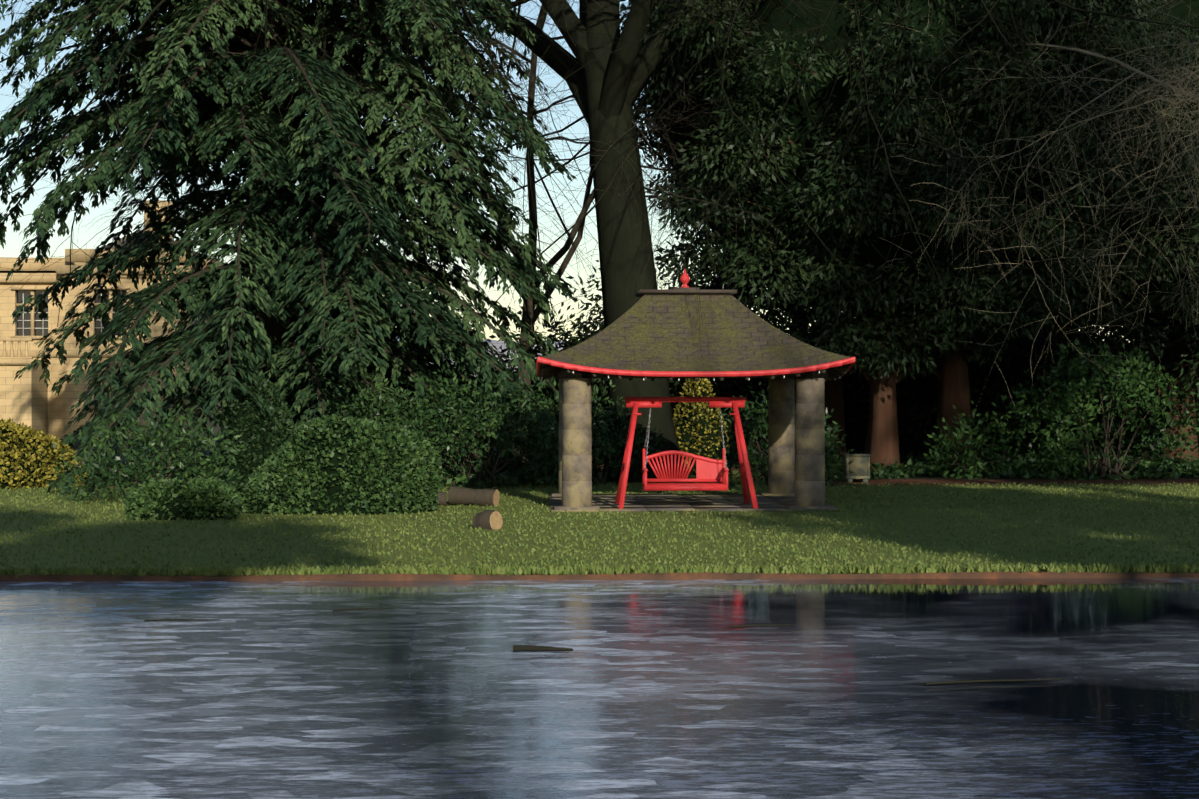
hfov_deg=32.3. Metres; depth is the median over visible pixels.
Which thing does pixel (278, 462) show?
big hedge
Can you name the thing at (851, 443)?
hedge screen
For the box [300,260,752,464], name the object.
trees
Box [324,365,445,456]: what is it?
shrub
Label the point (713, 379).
pavilion festoon bulbs
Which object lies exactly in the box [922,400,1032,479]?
laurel shrub
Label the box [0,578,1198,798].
pond water
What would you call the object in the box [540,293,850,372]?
pavilion roof
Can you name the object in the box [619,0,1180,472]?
yew tree
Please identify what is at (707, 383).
golden cone shrub
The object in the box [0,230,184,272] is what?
house roof
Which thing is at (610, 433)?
shrub
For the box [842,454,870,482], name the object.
stone planter trough
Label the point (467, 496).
log bark
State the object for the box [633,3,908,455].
yew tree
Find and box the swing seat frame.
[615,397,758,508]
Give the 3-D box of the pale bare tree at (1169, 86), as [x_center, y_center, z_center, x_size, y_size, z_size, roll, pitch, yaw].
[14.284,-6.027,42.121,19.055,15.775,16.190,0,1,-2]
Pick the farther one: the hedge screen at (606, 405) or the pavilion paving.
the hedge screen at (606, 405)
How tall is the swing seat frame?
1.969 m
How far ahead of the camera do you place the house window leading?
79.44 m
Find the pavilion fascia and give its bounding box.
[536,357,854,376]
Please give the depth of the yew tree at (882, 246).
45.81 m
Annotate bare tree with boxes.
[0,0,970,461]
[848,0,1198,414]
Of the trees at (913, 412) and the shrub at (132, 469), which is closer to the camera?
the shrub at (132, 469)
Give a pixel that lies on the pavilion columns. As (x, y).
(796, 460)
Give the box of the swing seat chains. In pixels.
[644,407,726,466]
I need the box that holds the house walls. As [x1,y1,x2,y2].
[0,200,238,438]
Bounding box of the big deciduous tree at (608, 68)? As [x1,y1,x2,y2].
[0,0,1198,482]
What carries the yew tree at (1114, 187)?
on the ground
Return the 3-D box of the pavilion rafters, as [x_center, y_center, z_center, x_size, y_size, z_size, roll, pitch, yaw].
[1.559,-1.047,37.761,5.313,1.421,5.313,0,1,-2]
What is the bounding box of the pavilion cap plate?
[635,287,736,296]
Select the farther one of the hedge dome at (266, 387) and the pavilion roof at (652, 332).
the hedge dome at (266, 387)
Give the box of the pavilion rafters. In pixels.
[539,365,847,380]
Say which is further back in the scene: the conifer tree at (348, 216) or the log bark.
the conifer tree at (348, 216)
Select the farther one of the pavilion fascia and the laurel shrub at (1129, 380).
the laurel shrub at (1129, 380)
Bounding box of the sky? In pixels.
[0,0,1129,342]
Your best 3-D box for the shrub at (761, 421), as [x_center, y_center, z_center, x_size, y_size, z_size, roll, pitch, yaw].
[3.770,0.829,44.036,3.273,2.699,3.385,0,1,-2]
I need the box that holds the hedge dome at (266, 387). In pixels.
[209,375,295,491]
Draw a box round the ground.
[0,401,1198,574]
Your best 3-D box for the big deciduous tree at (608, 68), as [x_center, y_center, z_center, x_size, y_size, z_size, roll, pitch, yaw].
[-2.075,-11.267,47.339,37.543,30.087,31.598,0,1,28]
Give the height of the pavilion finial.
0.360 m
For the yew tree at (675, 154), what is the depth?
55.57 m
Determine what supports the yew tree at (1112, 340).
on the ground
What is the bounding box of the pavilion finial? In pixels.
[680,269,689,286]
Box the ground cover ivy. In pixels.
[78,449,1198,489]
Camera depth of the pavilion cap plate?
36.90 m
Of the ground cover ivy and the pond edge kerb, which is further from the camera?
the ground cover ivy
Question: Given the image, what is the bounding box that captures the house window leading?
[17,290,126,422]
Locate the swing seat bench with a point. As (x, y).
(711, 470)
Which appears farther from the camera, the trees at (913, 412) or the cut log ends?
the trees at (913, 412)
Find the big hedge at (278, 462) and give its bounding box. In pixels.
[239,414,442,514]
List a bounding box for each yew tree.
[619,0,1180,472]
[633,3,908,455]
[652,69,784,288]
[666,0,1038,312]
[699,0,1198,467]
[973,0,1126,297]
[994,25,1198,461]
[1096,0,1198,335]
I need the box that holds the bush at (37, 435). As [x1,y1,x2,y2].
[0,417,90,488]
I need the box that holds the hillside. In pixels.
[318,341,562,376]
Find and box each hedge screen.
[430,334,713,463]
[693,284,1198,459]
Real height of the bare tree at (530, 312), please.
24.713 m
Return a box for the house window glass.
[17,290,126,424]
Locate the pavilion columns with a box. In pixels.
[551,378,835,511]
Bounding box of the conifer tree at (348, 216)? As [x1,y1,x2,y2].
[0,0,579,494]
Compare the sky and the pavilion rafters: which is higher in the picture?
the sky
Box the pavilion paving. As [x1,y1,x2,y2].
[549,494,838,511]
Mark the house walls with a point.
(27, 398)
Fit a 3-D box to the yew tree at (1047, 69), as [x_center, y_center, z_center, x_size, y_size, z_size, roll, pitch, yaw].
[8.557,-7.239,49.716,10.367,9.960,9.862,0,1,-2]
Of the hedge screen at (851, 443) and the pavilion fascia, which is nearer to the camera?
the pavilion fascia
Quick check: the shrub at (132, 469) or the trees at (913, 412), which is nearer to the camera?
the shrub at (132, 469)
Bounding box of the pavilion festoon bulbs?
[541,371,845,380]
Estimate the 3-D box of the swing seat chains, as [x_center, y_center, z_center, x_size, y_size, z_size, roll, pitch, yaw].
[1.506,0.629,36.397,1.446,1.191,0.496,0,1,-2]
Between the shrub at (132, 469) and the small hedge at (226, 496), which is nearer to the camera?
the small hedge at (226, 496)
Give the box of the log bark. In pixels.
[436,486,502,529]
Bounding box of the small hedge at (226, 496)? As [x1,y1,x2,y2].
[123,476,243,520]
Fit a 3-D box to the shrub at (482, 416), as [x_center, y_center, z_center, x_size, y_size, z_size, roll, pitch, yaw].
[-2.420,0.472,43.398,4.158,2.906,3.518,0,1,-2]
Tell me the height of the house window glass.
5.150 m
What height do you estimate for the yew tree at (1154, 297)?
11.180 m
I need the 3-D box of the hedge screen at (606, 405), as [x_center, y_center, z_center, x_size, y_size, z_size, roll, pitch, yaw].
[-1.941,-0.225,55.840,10.000,3.900,1.200,0,1,-2]
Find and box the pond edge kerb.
[0,571,1198,581]
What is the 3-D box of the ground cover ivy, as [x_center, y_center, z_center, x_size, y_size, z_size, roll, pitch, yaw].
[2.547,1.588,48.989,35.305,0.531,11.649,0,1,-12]
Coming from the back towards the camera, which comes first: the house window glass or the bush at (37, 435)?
the house window glass
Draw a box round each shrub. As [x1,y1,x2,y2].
[47,398,253,504]
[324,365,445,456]
[395,353,558,487]
[506,378,670,484]
[672,378,728,474]
[703,381,853,486]
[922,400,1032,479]
[986,338,1198,479]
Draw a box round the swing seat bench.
[642,448,728,490]
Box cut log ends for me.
[446,489,502,529]
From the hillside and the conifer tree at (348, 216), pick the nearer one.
the conifer tree at (348, 216)

